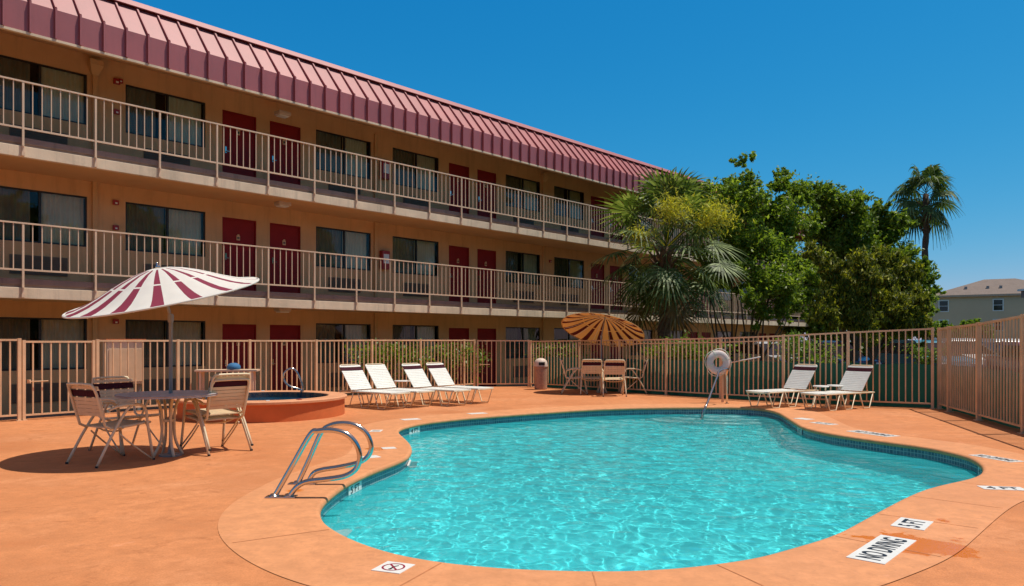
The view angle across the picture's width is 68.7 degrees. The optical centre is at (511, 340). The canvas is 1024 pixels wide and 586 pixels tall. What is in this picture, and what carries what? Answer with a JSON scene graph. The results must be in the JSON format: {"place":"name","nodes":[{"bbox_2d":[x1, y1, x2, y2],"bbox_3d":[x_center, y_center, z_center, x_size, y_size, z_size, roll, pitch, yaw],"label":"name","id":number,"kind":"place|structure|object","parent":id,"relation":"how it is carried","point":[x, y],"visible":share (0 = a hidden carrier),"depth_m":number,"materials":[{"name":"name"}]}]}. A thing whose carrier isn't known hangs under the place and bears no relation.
{"place":"outdoors","nodes":[
{"label":"outdoors","id":0,"kind":"place"},
{"bbox_2d":[0,384,533,419],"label":"walkway","id":1,"kind":"structure","parent":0,"point":[33,416],"depth_m":15.99,"materials":[{"name":"concrete"}]},
{"bbox_2d":[0,386,1023,585],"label":"pool deck","id":2,"kind":"structure","parent":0,"point":[133,516],"depth_m":7.09,"materials":[{"name":"paint"}]},
{"bbox_2d":[0,338,23,420],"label":"pool fence","id":3,"kind":"object","parent":2,"relation":"on","point":[19,379],"visible":1,"depth_m":12.63,"materials":[{"name":"metal"}]},
{"bbox_2d":[65,382,154,467],"bbox_3d":[-4.491,0.902,8.364,0.590,0.909,0.718,0,0,30],"label":"dining chair","id":4,"kind":"object","parent":2,"relation":"on","point":[120,423],"visible":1,"depth_m":8.23,"materials":[{"name":"plastic"}]},
{"bbox_2d":[88,376,165,452],"bbox_3d":[-4.796,0.902,9.321,0.718,0.909,0.590,0,0,30],"label":"dining chair","id":5,"kind":"object","parent":2,"relation":"on","point":[117,387],"visible":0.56,"depth_m":9.40,"materials":[{"name":"plastic"}]},
{"bbox_2d":[62,262,258,456],"bbox_3d":[-4.059,0.218,8.760,2.117,2.264,2.086,0,0,0],"label":"patio umbrella","id":6,"kind":"object","parent":2,"relation":"on","point":[157,286],"visible":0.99,"depth_m":8.26,"materials":[{"name":"white fabric"}]},
{"bbox_2d":[115,390,216,456],"bbox_3d":[-4.050,0.986,8.820,1.120,0.742,1.120,0,0,-17],"label":"patio table","id":7,"kind":"object","parent":2,"relation":"on","point":[178,395],"visible":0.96,"depth_m":8.76,"materials":[{"name":"beige metal"}]},
{"bbox_2d":[180,378,252,455],"bbox_3d":[-3.627,0.902,9.194,0.718,0.909,0.590,0,0,38],"label":"dining chair","id":8,"kind":"object","parent":2,"relation":"on","point":[218,406],"visible":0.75,"depth_m":9.08,"materials":[{"name":"plastic"}]},
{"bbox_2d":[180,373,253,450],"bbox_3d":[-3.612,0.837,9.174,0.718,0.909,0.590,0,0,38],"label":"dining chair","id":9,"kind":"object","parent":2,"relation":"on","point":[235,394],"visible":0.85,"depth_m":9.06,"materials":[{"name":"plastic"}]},
{"bbox_2d":[194,369,259,390],"bbox_3d":[-5.750,0.963,15.150,1.200,0.775,0.360,0,0,-9],"label":"shelf table","id":10,"kind":"object","parent":2,"relation":"on","point":[202,379],"visible":0.82,"depth_m":15.08,"materials":[{"name":"paint"}]},
{"bbox_2d":[174,390,346,422],"bbox_3d":[-4.550,1.220,13.720,2.990,0.460,2.990,0,0,0],"label":"raised spa","id":11,"kind":"object","parent":2,"relation":"on","point":[268,406],"visible":0.66,"depth_m":12.75,"materials":[{"name":"concrete"}]},
{"bbox_2d":[95,339,474,409],"bbox_3d":[-4.334,0.651,17.806,0.099,1.397,10.619,0,0,38],"label":"pool fence","id":12,"kind":"object","parent":2,"relation":"on","point":[177,341],"visible":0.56,"depth_m":16.63,"materials":[{"name":"metal"}]},
{"bbox_2d":[22,340,94,420],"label":"pool gate","id":13,"kind":"structure","parent":12,"relation":"attached to","point":[24,414],"depth_m":13.03,"materials":[{"name":"metal"}]},
{"bbox_2d":[477,340,529,386],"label":"pool gate","id":14,"kind":"structure","parent":12,"relation":"attached to","point":[482,364],"depth_m":22.01,"materials":[{"name":"metal"}]},
{"bbox_2d":[338,364,410,409],"bbox_3d":[-2.800,0.916,15.225,1.588,0.859,0.581,0,0,37],"label":"sun lounger","id":15,"kind":"object","parent":2,"relation":"on","point":[354,376],"visible":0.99,"depth_m":15.44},
{"bbox_2d":[365,363,434,407],"bbox_3d":[-2.361,0.916,15.695,1.588,0.859,0.581,0,0,37],"label":"sun lounger","id":16,"kind":"object","parent":2,"relation":"on","point":[380,376],"visible":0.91,"depth_m":15.93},
{"bbox_2d":[402,363,470,405],"bbox_3d":[-1.631,0.916,16.025,1.588,0.859,0.581,0,0,37],"label":"sun lounger","id":17,"kind":"object","parent":2,"relation":"on","point":[416,376],"visible":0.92,"depth_m":16.25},
{"bbox_2d":[426,362,493,403],"bbox_3d":[-1.171,0.916,16.625,1.588,0.859,0.581,0,0,37],"label":"sun lounger","id":18,"kind":"object","parent":2,"relation":"on","point":[440,374],"visible":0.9,"depth_m":16.84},
{"bbox_2d":[534,358,547,389],"bbox_3d":[0.810,0.913,20.916,0.401,0.873,0.399,0,0,0],"label":"litter bin","id":19,"kind":"object","parent":2,"relation":"on","point":[540,372],"visible":1,"depth_m":20.77,"materials":[{"name":"plastic"}]},
{"bbox_2d":[560,359,587,394],"bbox_3d":[1.578,0.902,19.202,0.718,0.909,0.590,0,0,3],"label":"dining chair","id":20,"kind":"object","parent":2,"relation":"on","point":[571,377],"visible":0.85,"depth_m":18.96,"materials":[{"name":"metal"}]},
{"bbox_2d":[580,359,602,394],"bbox_3d":[2.016,0.902,18.908,0.590,0.909,0.718,0,0,6],"label":"dining chair","id":21,"kind":"object","parent":2,"relation":"on","point":[591,368],"visible":0.81,"depth_m":18.66,"materials":[{"name":"plastic"}]},
{"bbox_2d":[561,313,644,392],"bbox_3d":[2.391,0.317,19.763,2.168,2.067,2.101,0,0,0],"label":"patio umbrella","id":22,"kind":"object","parent":2,"relation":"on","point":[591,326],"visible":0.91,"depth_m":20.08,"materials":[{"name":"fabric"},{"name":"grey metal"},{"name":"white plastic"}]},
{"bbox_2d":[600,360,626,396],"bbox_3d":[2.499,0.902,18.458,0.590,0.909,0.718,0,0,1],"label":"dining chair","id":23,"kind":"object","parent":2,"relation":"on","point":[614,366],"visible":1,"depth_m":18.22,"materials":[{"name":"plastic"}]},
{"bbox_2d":[218,442,1023,585],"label":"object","id":24,"kind":"object","parent":2,"relation":"on","point":[881,585],"visible":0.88,"depth_m":4.57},
{"bbox_2d":[218,404,1023,585],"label":"pool coping","id":25,"kind":"object","parent":24,"relation":"on","point":[323,557],"visible":0.94,"depth_m":5.03,"materials":[{"name":"paint"}]},
{"bbox_2d":[264,427,361,497],"bbox_3d":[-1.703,1.054,6.450,0.829,0.620,0.100,0,0,0],"label":"grab rail","id":26,"kind":"object","parent":25,"relation":"on","point":[298,454],"visible":1,"depth_m":6.43,"materials":[{"name":"silver metal"}]},
{"bbox_2d":[287,421,373,484],"bbox_3d":[-1.701,1.055,7.050,0.798,0.609,0.100,0,0,0],"label":"grab rail","id":27,"kind":"object","parent":25,"relation":"on","point":[365,458],"visible":0.85,"depth_m":7.03,"materials":[{"name":"silver metal"}]},
{"bbox_2d":[371,561,414,573],"bbox_3d":[-0.704,1.343,4.445,0.190,0.010,0.190,0,0,21],"label":"depth marker","id":28,"kind":"object","parent":25,"relation":"on","point":[393,567],"visible":1,"depth_m":4.43,"materials":[{"name":"white tile"}]},
{"bbox_2d":[232,426,1020,585],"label":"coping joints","id":29,"kind":"object","parent":25,"relation":"on","point":[593,572],"visible":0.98,"depth_m":4.79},
{"bbox_2d":[316,406,985,571],"bbox_3d":[1.803,1.375,9.882,7.122,0.059,11.041,0,0,0],"label":"coping edge","id":30,"kind":"object","parent":25,"relation":"attached to","point":[328,497],"visible":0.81,"depth_m":9.86,"materials":[{"name":"paint"}]},
{"bbox_2d":[701,368,728,418],"bbox_3d":[4.141,1.333,15.221,0.146,1.534,2.048,0,0,30],"label":"step handrail","id":31,"kind":"object","parent":25,"relation":"on","point":[711,391],"visible":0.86,"depth_m":15.40,"materials":[{"name":"silver metal"}]},
{"bbox_2d":[846,535,916,564],"bbox_3d":[2.399,1.344,4.847,0.225,0.008,0.720,0,0,42],"label":"depth marker","id":32,"kind":"object","parent":25,"relation":"on","point":[882,549],"visible":1,"depth_m":4.82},
{"bbox_2d":[890,517,932,530],"bbox_3d":[2.943,1.344,5.508,0.220,0.008,0.330,0,0,40],"label":"depth marker","id":33,"kind":"object","parent":25,"relation":"on","point":[915,524],"visible":1,"depth_m":5.50,"materials":[{"name":"white tile"}]},
{"bbox_2d":[970,454,1023,461],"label":"depth marker","id":34,"kind":"object","parent":25,"relation":"on","point":[995,458],"visible":1,"depth_m":8.55,"materials":[{"name":"white tile"}]},
{"bbox_2d":[977,485,1023,490],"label":"depth marker","id":35,"kind":"object","parent":25,"relation":"on","point":[1002,488],"visible":1,"depth_m":6.81,"materials":[{"name":"white tile"}]},
{"bbox_2d":[619,358,647,393],"bbox_3d":[3.142,0.902,19.347,0.718,0.909,0.590,0,0,5],"label":"dining chair","id":36,"kind":"object","parent":2,"relation":"on","point":[637,377],"visible":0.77,"depth_m":19.08,"materials":[{"name":"metal"}]},
{"bbox_2d":[721,350,723,401],"bbox_3d":[4.640,0.770,16.451,0.044,1.160,0.142,0,0,0],"label":"ring post","id":37,"kind":"object","parent":2,"relation":"on","point":[722,388],"visible":0.8,"depth_m":16.48,"materials":[{"name":"metal"}]},
{"bbox_2d":[705,348,731,375],"bbox_3d":[4.494,0.468,16.330,0.612,0.612,0.109,0,0,-7],"label":"life ring","id":38,"kind":"object","parent":37,"relation":"hanging from","point":[713,355],"visible":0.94,"depth_m":16.29,"materials":[{"name":"plastic"}]},
{"bbox_2d":[529,327,934,408],"bbox_3d":[4.343,0.539,18.370,10.724,1.622,0.480,0,0,42],"label":"pool fence","id":39,"kind":"object","parent":2,"relation":"on","point":[720,342],"visible":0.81,"depth_m":17.38,"materials":[{"name":"metal"}]},
{"bbox_2d":[543,357,1019,428],"bbox_3d":[6.056,1.024,12.682,6.048,1.132,20.673,0,0,-12],"label":"windscreen fabric","id":40,"kind":"object","parent":39,"relation":"attached to","point":[902,382],"visible":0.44,"depth_m":16.68,"materials":[{"name":"fabric"}]},
{"bbox_2d":[746,364,818,407],"bbox_3d":[5.576,0.916,15.462,1.588,0.859,0.581,0,0,-30],"label":"sun lounger","id":41,"kind":"object","parent":2,"relation":"on","point":[799,379],"visible":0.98,"depth_m":15.63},
{"bbox_2d":[800,365,874,410],"bbox_3d":[6.476,0.916,14.912,1.588,0.859,0.581,0,0,-30],"label":"sun lounger","id":42,"kind":"object","parent":2,"relation":"on","point":[855,378],"visible":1,"depth_m":15.07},
{"bbox_2d":[935,314,1023,433],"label":"pool fence","id":43,"kind":"object","parent":2,"relation":"on","point":[946,366],"visible":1,"depth_m":12.62,"materials":[{"name":"metal"}]},
{"bbox_2d":[132,0,1023,340],"label":"sky","id":44,"kind":"structure","parent":0,"point":[854,94],"materials":[{"name":"blue"}]},
{"bbox_2d":[321,413,978,570],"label":"pool water","id":45,"kind":"structure","parent":0,"point":[633,492],"depth_m":7.40,"materials":[{"name":"teal liquid"}]},
{"bbox_2d":[931,278,1023,338],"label":"house","id":46,"kind":"structure","parent":0,"point":[984,300],"depth_m":102.38,"materials":[{"name":"white paint"}]},
{"bbox_2d":[993,299,1003,310],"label":"window","id":47,"kind":"structure","parent":46,"relation":"in","point":[998,304],"depth_m":100.76,"materials":[{"name":"black glass"}]},
{"label":"ground","id":48,"kind":"structure","parent":0,"visible":0},
{"bbox_2d":[101,339,145,412],"bbox_3d":[-7.645,0.780,14.743,0.300,1.640,0.740,0,0,43],"label":"utility cabinet","id":49,"kind":"object","parent":48,"relation":"on","point":[124,361],"visible":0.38,"depth_m":14.65,"materials":[{"name":"beige paint"}]},
{"bbox_2d":[344,342,393,393],"bbox_3d":[-3.712,0.798,19.630,1.418,1.642,1.087,0,0,0],"label":"shrub","id":50,"kind":"object","parent":48,"relation":"on","point":[365,355],"visible":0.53,"depth_m":19.43,"materials":[{"name":"green plant"}]},
{"bbox_2d":[364,338,428,387],"bbox_3d":[-3.138,0.768,20.077,1.588,1.742,1.266,0,0,-23],"label":"shrub","id":51,"kind":"object","parent":48,"relation":"on","point":[400,360],"visible":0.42,"depth_m":20.06,"materials":[{"name":"green plant"}]},
{"bbox_2d":[0,0,809,416],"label":"motel building","id":52,"kind":"structure","parent":48,"relation":"on","point":[322,200],"depth_m":19.27,"materials":[{"name":"paint"}]},
{"bbox_2d":[0,317,86,370],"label":"window","id":53,"kind":"structure","parent":52,"relation":"in","point":[49,329],"depth_m":16.15,"materials":[{"name":"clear glass"}]},
{"bbox_2d":[0,186,86,246],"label":"window","id":54,"kind":"structure","parent":52,"relation":"in","point":[57,209],"depth_m":16.15,"materials":[{"name":"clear glass"}]},
{"bbox_2d":[0,55,86,124],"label":"window","id":55,"kind":"structure","parent":52,"relation":"in","point":[11,67],"depth_m":16.15,"materials":[{"name":"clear glass"}]},
{"bbox_2d":[126,319,204,367],"bbox_3d":[-8.303,0.073,17.921,0.175,1.195,1.870,0,0,43],"label":"window","id":56,"kind":"structure","parent":52,"relation":"in","point":[135,329],"depth_m":17.91,"materials":[{"name":"black glass"}]},
{"bbox_2d":[126,202,204,256],"bbox_3d":[-8.303,-2.627,17.921,0.175,1.195,1.870,0,0,43],"label":"window","id":57,"kind":"structure","parent":52,"relation":"in","point":[145,219],"depth_m":17.90,"materials":[{"name":"black glass"}]},
{"bbox_2d":[126,84,204,147],"bbox_3d":[-8.303,-5.328,17.922,0.175,1.195,1.870,0,0,43],"label":"window","id":58,"kind":"structure","parent":52,"relation":"in","point":[137,96],"depth_m":17.97,"materials":[{"name":"black glass"}]},
{"bbox_2d":[222,324,255,375],"bbox_3d":[-7.003,0.585,19.204,0.130,2.030,0.960,0,0,43],"label":"door","id":59,"kind":"structure","parent":52,"relation":"in","point":[229,331],"depth_m":19.21,"materials":[{"name":"red metal"}]},
{"bbox_2d":[222,217,255,290],"bbox_3d":[-7.003,-2.115,19.204,0.130,2.030,0.960,0,0,43],"label":"door","id":60,"kind":"structure","parent":52,"relation":"in","point":[234,230],"depth_m":19.23,"materials":[{"name":"red metal"}]},
{"bbox_2d":[222,110,255,176],"bbox_3d":[-7.003,-4.815,19.204,0.130,2.030,0.960,0,0,43],"label":"door","id":61,"kind":"structure","parent":52,"relation":"in","point":[229,118],"depth_m":19.21,"materials":[{"name":"red metal"}]},
{"bbox_2d":[270,325,299,389],"bbox_3d":[-6.115,0.585,20.161,0.130,2.030,0.960,0,0,43],"label":"door","id":62,"kind":"structure","parent":52,"relation":"in","point":[277,332],"depth_m":20.14,"materials":[{"name":"red wood"}]},
{"bbox_2d":[270,223,299,292],"bbox_3d":[-6.115,-2.115,20.161,0.130,2.030,0.960,0,0,43],"label":"door","id":63,"kind":"structure","parent":52,"relation":"in","point":[281,235],"depth_m":20.16,"materials":[{"name":"red metal"}]},
{"bbox_2d":[270,121,299,184],"bbox_3d":[-6.115,-4.815,20.161,0.130,2.030,0.960,0,0,43],"label":"door","id":64,"kind":"structure","parent":52,"relation":"in","point":[276,129],"depth_m":20.16,"materials":[{"name":"red metal"}]},
{"bbox_2d":[316,323,370,362],"bbox_3d":[-4.894,0.073,21.582,0.175,1.195,1.870,0,0,43],"label":"window","id":65,"kind":"structure","parent":52,"relation":"in","point":[324,331],"depth_m":21.54,"materials":[{"name":"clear glass"}]},
{"bbox_2d":[316,226,370,270],"bbox_3d":[-4.894,-2.627,21.582,0.175,1.195,1.870,0,0,43],"label":"window","id":66,"kind":"structure","parent":52,"relation":"in","point":[328,240],"depth_m":21.55,"materials":[{"name":"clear glass"}]},
{"bbox_2d":[316,129,370,179],"bbox_3d":[-4.894,-5.328,21.582,0.175,1.195,1.870,0,0,43],"label":"window","id":67,"kind":"structure","parent":52,"relation":"in","point":[326,139],"depth_m":21.55,"materials":[{"name":"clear glass"}]},
{"bbox_2d":[393,325,437,359],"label":"window","id":68,"kind":"structure","parent":52,"relation":"in","point":[400,332],"depth_m":23.58,"materials":[{"name":"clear glass"}]},
{"bbox_2d":[393,236,437,275],"bbox_3d":[-3.074,-2.627,23.536,0.175,1.195,1.870,0,0,43],"label":"window","id":69,"kind":"structure","parent":52,"relation":"in","point":[424,250],"depth_m":23.52,"materials":[{"name":"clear glass"}]},
{"bbox_2d":[393,148,437,191],"bbox_3d":[-3.074,-5.328,23.536,0.175,1.195,1.870,0,0,43],"label":"window","id":70,"kind":"structure","parent":52,"relation":"in","point":[399,156],"depth_m":23.52,"materials":[{"name":"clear glass"}]},
{"bbox_2d":[449,328,468,385],"bbox_3d":[-1.774,0.585,24.819,0.130,2.030,0.960,0,0,43],"label":"door","id":71,"kind":"structure","parent":52,"relation":"in","point":[454,333],"depth_m":24.87,"materials":[{"name":"red metal"}]},
{"bbox_2d":[449,245,468,301],"bbox_3d":[-1.774,-2.115,24.819,0.130,2.030,0.960,0,0,43],"label":"door","id":72,"kind":"structure","parent":52,"relation":"in","point":[458,256],"depth_m":24.87,"materials":[{"name":"red metal"}]},
{"bbox_2d":[449,163,468,213],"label":"door","id":73,"kind":"structure","parent":52,"relation":"in","point":[454,169],"depth_m":24.87,"materials":[{"name":"red wood"}]},
{"bbox_2d":[477,328,495,386],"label":"door","id":74,"kind":"structure","parent":52,"relation":"in","point":[482,333],"depth_m":25.83,"materials":[{"name":"red metal"}]},
{"bbox_2d":[477,249,495,303],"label":"door","id":75,"kind":"structure","parent":52,"relation":"in","point":[486,259],"depth_m":25.76,"materials":[{"name":"red metal"}]},
{"bbox_2d":[477,169,495,218],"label":"door","id":76,"kind":"structure","parent":52,"relation":"in","point":[484,176],"depth_m":25.76,"materials":[{"name":"red metal"}]},
{"bbox_2d":[506,327,539,358],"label":"window","id":77,"kind":"structure","parent":52,"relation":"in","point":[527,333],"depth_m":27.15,"materials":[{"name":"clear glass"}]},
{"bbox_2d":[506,251,539,284],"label":"window","id":78,"kind":"structure","parent":52,"relation":"in","point":[528,261],"depth_m":27.30,"materials":[{"name":"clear glass"}]},
{"bbox_2d":[506,174,539,211],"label":"window","id":79,"kind":"structure","parent":52,"relation":"in","point":[511,181],"depth_m":27.27,"materials":[{"name":"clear glass"}]},
{"bbox_2d":[554,328,583,356],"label":"window","id":80,"kind":"structure","parent":52,"relation":"in","point":[559,333],"depth_m":29.03,"materials":[{"name":"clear glass"}]},
{"bbox_2d":[554,257,583,288],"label":"window","id":81,"kind":"structure","parent":52,"relation":"in","point":[573,266],"depth_m":29.13,"materials":[{"name":"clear glass"}]},
{"bbox_2d":[554,186,583,219],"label":"window","id":82,"kind":"structure","parent":52,"relation":"in","point":[572,195],"depth_m":29.12,"materials":[{"name":"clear glass"}]},
{"bbox_2d":[591,263,603,308],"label":"door","id":83,"kind":"structure","parent":52,"relation":"in","point":[596,274],"depth_m":30.47,"materials":[{"name":"red metal"}]},
{"bbox_2d":[591,196,603,236],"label":"door","id":84,"kind":"structure","parent":52,"relation":"in","point":[593,199],"depth_m":30.47,"materials":[{"name":"red metal"}]},
{"bbox_2d":[610,266,621,309],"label":"door","id":85,"kind":"structure","parent":52,"relation":"in","point":[612,268],"depth_m":31.34,"materials":[{"name":"red metal"}]},
{"bbox_2d":[630,330,651,354],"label":"window","id":86,"kind":"structure","parent":52,"relation":"in","point":[645,332],"depth_m":32.91,"materials":[{"name":"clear glass"}]},
{"bbox_2d":[394,338,435,388],"bbox_3d":[-2.702,0.761,20.777,1.289,1.689,1.270,0,0,0],"label":"shrub","id":87,"kind":"object","parent":48,"relation":"on","point":[411,348],"visible":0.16,"depth_m":20.59,"materials":[{"name":"green plant"}]},
{"bbox_2d":[422,341,478,386],"bbox_3d":[-1.838,0.782,21.797,1.810,1.645,1.079,0,0,0],"label":"shrub","id":88,"kind":"object","parent":48,"relation":"on","point":[449,356],"visible":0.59,"depth_m":21.72,"materials":[{"name":"green plant"}]},
{"bbox_2d":[458,341,490,385],"bbox_3d":[-1.207,0.842,22.598,1.073,1.704,1.094,0,0,13],"label":"shrub","id":89,"kind":"object","parent":48,"relation":"on","point":[480,358],"visible":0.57,"depth_m":22.56,"materials":[{"name":"green plant"}]},
{"bbox_2d":[524,342,567,364],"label":"shrub","id":90,"kind":"object","parent":48,"relation":"on","point":[543,351],"visible":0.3,"depth_m":23.29,"materials":[{"name":"green plant"}]},
{"bbox_2d":[547,341,595,357],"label":"shrub","id":91,"kind":"object","parent":48,"relation":"on","point":[568,350],"visible":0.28,"depth_m":22.47,"materials":[{"name":"green plant"}]},
{"bbox_2d":[639,336,701,359],"bbox_3d":[4.104,0.731,19.406,1.575,1.749,0.922,0,0,0],"label":"shrub","id":92,"kind":"object","parent":48,"relation":"on","point":[672,353],"visible":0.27,"depth_m":19.37,"materials":[{"name":"green plant"}]},
{"bbox_2d":[588,166,754,359],"bbox_3d":[5.044,-2.044,23.759,5.068,7.377,5.235,0,0,36],"label":"fan palm","id":93,"kind":"object","parent":48,"relation":"on","point":[668,298],"visible":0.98,"depth_m":23.26,"materials":[{"name":"green plant"}]},
{"bbox_2d":[668,329,710,360],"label":"shrub","id":94,"kind":"object","parent":48,"relation":"on","point":[692,352],"visible":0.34,"depth_m":18.85,"materials":[{"name":"green plant"}]},
{"bbox_2d":[692,342,751,361],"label":"shrub","id":95,"kind":"object","parent":48,"relation":"on","point":[723,344],"visible":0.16,"depth_m":18.51,"materials":[{"name":"green plant"}]},
{"bbox_2d":[682,151,825,361],"bbox_3d":[8.552,-2.604,26.057,6.236,8.583,4.834,0,0,0],"label":"leafy tree","id":96,"kind":"object","parent":48,"relation":"on","point":[766,234],"visible":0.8,"depth_m":25.39,"materials":[{"name":"green plant"}]},
{"bbox_2d":[724,341,802,362],"bbox_3d":[11.061,0.787,32.986,1.830,1.619,4.592,0,0,-17],"label":"parked car","id":97,"kind":"object","parent":48,"relation":"on","point":[756,351],"visible":0.03,"depth_m":32.33,"materials":[{"name":"silver paint"}]},
{"bbox_2d":[767,329,824,362],"bbox_3d":[6.540,0.657,17.464,1.113,1.893,1.080,0,0,-15],"label":"shrub","id":98,"kind":"object","parent":48,"relation":"on","point":[791,347],"visible":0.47,"depth_m":17.25,"materials":[{"name":"green plant"}]},
{"bbox_2d":[780,304,846,344],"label":"tree","id":99,"kind":"object","parent":48,"relation":"on","point":[816,328],"visible":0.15,"depth_m":42.49,"materials":[{"name":"green plant"}]},
{"bbox_2d":[789,338,851,362],"bbox_3d":[6.916,0.762,16.945,1.262,1.688,1.385,0,0,43],"label":"shrub","id":100,"kind":"object","parent":48,"relation":"on","point":[818,356],"visible":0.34,"depth_m":16.94,"materials":[{"name":"green plant"}]},
{"bbox_2d":[795,340,881,363],"bbox_3d":[12.957,0.779,30.485,1.830,1.634,4.591,0,0,-6],"label":"parked car","id":101,"kind":"object","parent":48,"relation":"on","point":[863,356],"visible":0.1,"depth_m":29.59,"materials":[{"name":"blue paint"}]},
{"bbox_2d":[786,180,946,360],"bbox_3d":[13.313,-2.262,28.414,5.914,7.875,6.758,0,0,26],"label":"leafy tree","id":102,"kind":"object","parent":48,"relation":"on","point":[851,219],"visible":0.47,"depth_m":28.42,"materials":[{"name":"green plant"}]},
{"bbox_2d":[802,240,936,363],"bbox_3d":[10.156,-0.651,21.440,4.208,4.663,2.732,0,0,0],"label":"leafy tree","id":103,"kind":"object","parent":48,"relation":"on","point":[892,302],"visible":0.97,"depth_m":20.90,"materials":[{"name":"green plant"}]},
{"bbox_2d":[929,320,967,337],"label":"tree","id":104,"kind":"object","parent":48,"relation":"on","point":[941,325],"visible":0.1,"depth_m":69.30,"materials":[{"name":"green plant"}]},
{"label":"parking lot","id":105,"kind":"structure","parent":0,"visible":0},
{"bbox_2d":[858,334,914,355],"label":"tree","id":106,"kind":"object","parent":105,"relation":"on","point":[889,340],"visible":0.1,"depth_m":45.99,"materials":[{"name":"green plant"}]},
{"bbox_2d":[893,342,936,364],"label":"shrub","id":107,"kind":"object","parent":105,"relation":"on","point":[922,353],"visible":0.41,"depth_m":23.90,"materials":[{"name":"green plant"}]},
{"bbox_2d":[887,164,965,339],"bbox_3d":[21.951,-3.938,40.001,3.925,11.109,4.073,0,0,0],"label":"tall palm","id":108,"kind":"object","parent":105,"relation":"on","point":[927,215],"visible":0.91,"depth_m":39.81,"materials":[{"name":"green plant"}]},
{"bbox_2d":[876,339,982,367],"bbox_3d":[16.488,0.763,29.985,1.830,1.666,4.592,0,0,-3],"label":"parked car","id":109,"kind":"object","parent":105,"relation":"on","point":[895,354],"visible":0.16,"depth_m":30.21,"materials":[{"name":"teal paint"}]},
{"bbox_2d":[959,318,996,338],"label":"tree","id":110,"kind":"object","parent":105,"relation":"on","point":[969,321],"visible":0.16,"depth_m":81.07,"materials":[{"name":"green plant"}]},
{"bbox_2d":[985,341,1018,371],"bbox_3d":[18.735,0.802,26.985,1.830,1.588,4.592,0,0,11],"label":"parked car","id":111,"kind":"object","parent":105,"relation":"on","point":[1005,357],"visible":0.17,"depth_m":27.30,"materials":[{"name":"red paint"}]},
{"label":"pool floor","id":112,"kind":"structure","parent":0,"visible":0},
{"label":"pool wall","id":113,"kind":"structure","parent":112,"relation":"on","visible":0},
{"bbox_2d":[321,409,977,516],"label":"waterline tiles","id":114,"kind":"object","parent":113,"relation":"attached to","point":[373,479],"visible":0.34,"depth_m":12.38,"materials":[{"name":"tile"}]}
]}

